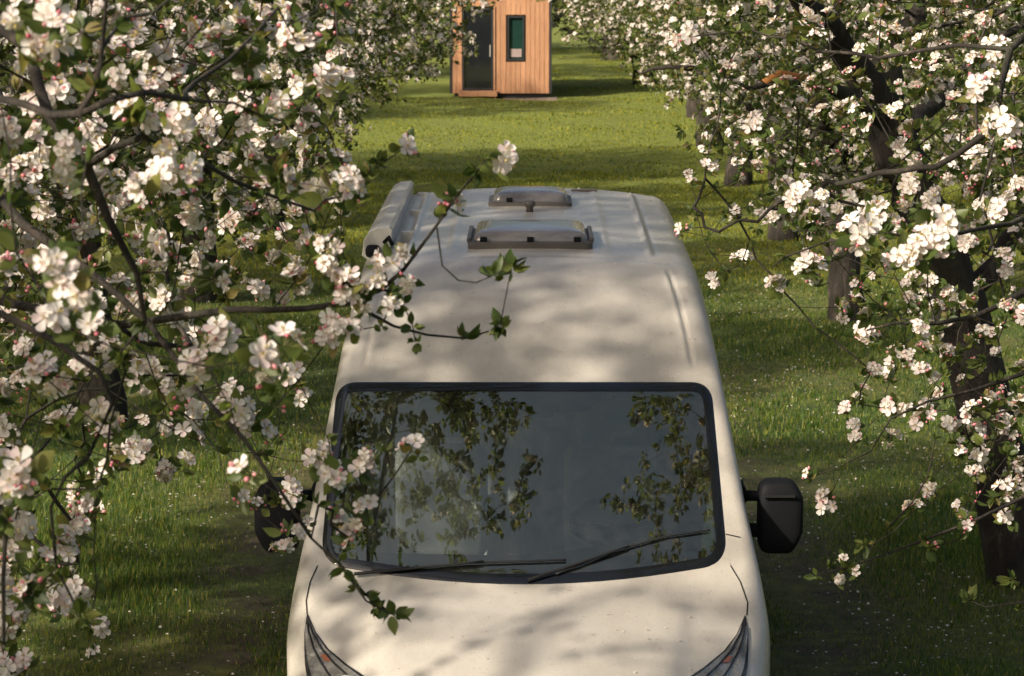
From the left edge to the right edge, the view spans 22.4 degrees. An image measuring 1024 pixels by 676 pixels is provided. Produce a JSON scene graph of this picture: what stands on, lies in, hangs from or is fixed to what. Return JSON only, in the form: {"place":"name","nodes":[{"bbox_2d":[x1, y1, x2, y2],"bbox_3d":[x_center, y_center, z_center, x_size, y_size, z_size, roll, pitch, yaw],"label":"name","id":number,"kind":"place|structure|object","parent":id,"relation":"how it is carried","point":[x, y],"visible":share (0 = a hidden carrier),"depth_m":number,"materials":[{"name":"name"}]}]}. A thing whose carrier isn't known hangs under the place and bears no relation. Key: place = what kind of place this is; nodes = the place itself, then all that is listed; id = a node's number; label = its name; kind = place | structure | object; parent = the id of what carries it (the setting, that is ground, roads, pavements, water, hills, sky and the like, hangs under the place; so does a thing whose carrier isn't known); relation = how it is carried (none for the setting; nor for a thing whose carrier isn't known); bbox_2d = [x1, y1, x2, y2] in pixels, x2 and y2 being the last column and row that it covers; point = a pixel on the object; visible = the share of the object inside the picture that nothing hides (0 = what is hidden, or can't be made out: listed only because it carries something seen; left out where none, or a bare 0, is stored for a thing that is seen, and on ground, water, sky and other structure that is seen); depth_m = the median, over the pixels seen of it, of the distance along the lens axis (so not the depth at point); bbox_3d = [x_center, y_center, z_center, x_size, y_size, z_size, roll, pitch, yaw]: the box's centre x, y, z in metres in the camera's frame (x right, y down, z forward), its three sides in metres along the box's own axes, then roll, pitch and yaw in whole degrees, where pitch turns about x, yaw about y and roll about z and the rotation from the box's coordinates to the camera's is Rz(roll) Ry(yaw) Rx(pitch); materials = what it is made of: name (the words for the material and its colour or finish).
{"place":"outdoors","nodes":[
{"label":"outdoors","id":0,"kind":"place"},
{"bbox_2d":[0,3,1023,675],"bbox_3d":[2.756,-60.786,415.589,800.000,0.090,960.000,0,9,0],"label":"ground","id":1,"kind":"structure","parent":0,"point":[794,599],"depth_m":20.86,"materials":[{"name":"plant"}]},
{"bbox_2d":[0,0,275,351],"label":"apple tree","id":2,"kind":"object","parent":1,"relation":"on","point":[27,241],"visible":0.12,"depth_m":14.40,"materials":[{"name":"white plant"}]},
{"bbox_2d":[0,0,358,429],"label":"apple tree","id":3,"kind":"object","parent":1,"relation":"on","point":[281,55],"visible":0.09,"depth_m":21.54,"materials":[{"name":"white plant"}]},
{"bbox_2d":[0,0,456,303],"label":"apple tree","id":4,"kind":"object","parent":1,"relation":"on","point":[364,15],"visible":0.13,"depth_m":28.65,"materials":[{"name":"white plant"}]},
{"bbox_2d":[0,0,529,675],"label":"apple tree","id":5,"kind":"object","parent":1,"relation":"on","point":[70,40],"visible":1,"depth_m":5.68,"materials":[{"name":"white plant"}]},
{"bbox_2d":[101,0,501,230],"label":"apple tree","id":6,"kind":"object","parent":1,"relation":"on","point":[432,71],"visible":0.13,"depth_m":35.76,"materials":[{"name":"white plant"}]},
{"bbox_2d":[132,0,476,167],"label":"apple tree","id":7,"kind":"object","parent":1,"relation":"on","point":[442,28],"visible":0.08,"depth_m":42.16,"materials":[{"name":"white plant"}]},
{"bbox_2d":[363,1,448,76],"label":"apple tree","id":8,"kind":"object","parent":1,"relation":"on","point":[444,11],"visible":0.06,"depth_m":74.18,"materials":[{"name":"white plant"}]},
{"bbox_2d":[449,0,551,98],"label":"wooden cabin","id":9,"kind":"object","parent":1,"relation":"on","point":[514,51],"visible":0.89,"depth_m":65.72,"materials":[{"name":"wood"}]},
{"bbox_2d":[462,8,493,89],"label":"door","id":10,"kind":"structure","parent":9,"relation":"in","point":[477,75],"depth_m":65.74,"materials":[{"name":"glass"}]},
{"bbox_2d":[507,16,524,60],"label":"window","id":11,"kind":"structure","parent":9,"relation":"in","point":[515,24],"depth_m":65.69,"materials":[{"name":"metal"}]},
{"bbox_2d":[0,188,1023,675],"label":"fallen petals","id":12,"kind":"object","parent":1,"relation":"on","point":[582,598],"visible":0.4,"depth_m":17.16,"materials":[{"name":"white plant"}]},
{"bbox_2d":[254,181,802,675],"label":"camper van","id":13,"kind":"object","parent":1,"relation":"on","point":[594,475],"visible":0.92,"depth_m":12.51,"materials":[{"name":"beige paint"}]},
{"bbox_2d":[506,0,656,85],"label":"apple tree","id":14,"kind":"object","parent":1,"relation":"on","point":[556,18],"visible":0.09,"depth_m":70.01,"materials":[{"name":"white plant"}]},
{"bbox_2d":[552,0,625,60],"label":"apple tree","id":15,"kind":"object","parent":1,"relation":"on","point":[609,57],"visible":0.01,"depth_m":85.27,"materials":[{"name":"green plant"}]},
{"bbox_2d":[536,0,695,117],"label":"apple tree","id":16,"kind":"object","parent":1,"relation":"on","point":[690,107],"visible":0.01,"depth_m":58.67,"materials":[{"name":"white plant"}]},
{"bbox_2d":[548,0,852,146],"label":"apple tree","id":17,"kind":"object","parent":1,"relation":"on","point":[585,25],"visible":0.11,"depth_m":50.44,"materials":[{"name":"white plant"}]},
{"bbox_2d":[558,0,903,186],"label":"apple tree","id":18,"kind":"object","parent":1,"relation":"on","point":[730,170],"visible":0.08,"depth_m":42.92,"materials":[{"name":"white plant"}]},
{"bbox_2d":[601,0,1011,240],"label":"apple tree","id":19,"kind":"object","parent":1,"relation":"on","point":[777,233],"visible":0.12,"depth_m":34.87,"materials":[{"name":"white plant"}]},
{"bbox_2d":[637,0,1023,323],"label":"apple tree","id":20,"kind":"object","parent":1,"relation":"on","point":[838,284],"visible":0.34,"depth_m":27.27,"materials":[{"name":"white plant"}]},
{"bbox_2d":[667,0,1023,613],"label":"apple tree","id":21,"kind":"object","parent":1,"relation":"on","point":[936,220],"visible":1,"depth_m":9.12,"materials":[{"name":"white plant"}]},
{"bbox_2d":[674,0,1023,588],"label":"apple tree","id":22,"kind":"object","parent":1,"relation":"on","point":[1002,545],"visible":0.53,"depth_m":15.90,"materials":[{"name":"white plant"}]},
{"bbox_2d":[950,3,1023,69],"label":"apple tree","id":23,"kind":"object","parent":1,"relation":"on","point":[998,23],"visible":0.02,"depth_m":49.76,"materials":[{"name":"white plant"}]},
{"bbox_2d":[503,97,556,100],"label":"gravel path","id":24,"kind":"structure","parent":0,"point":[547,98],"depth_m":65.58,"materials":[{"name":"beige gravel"}]}
]}

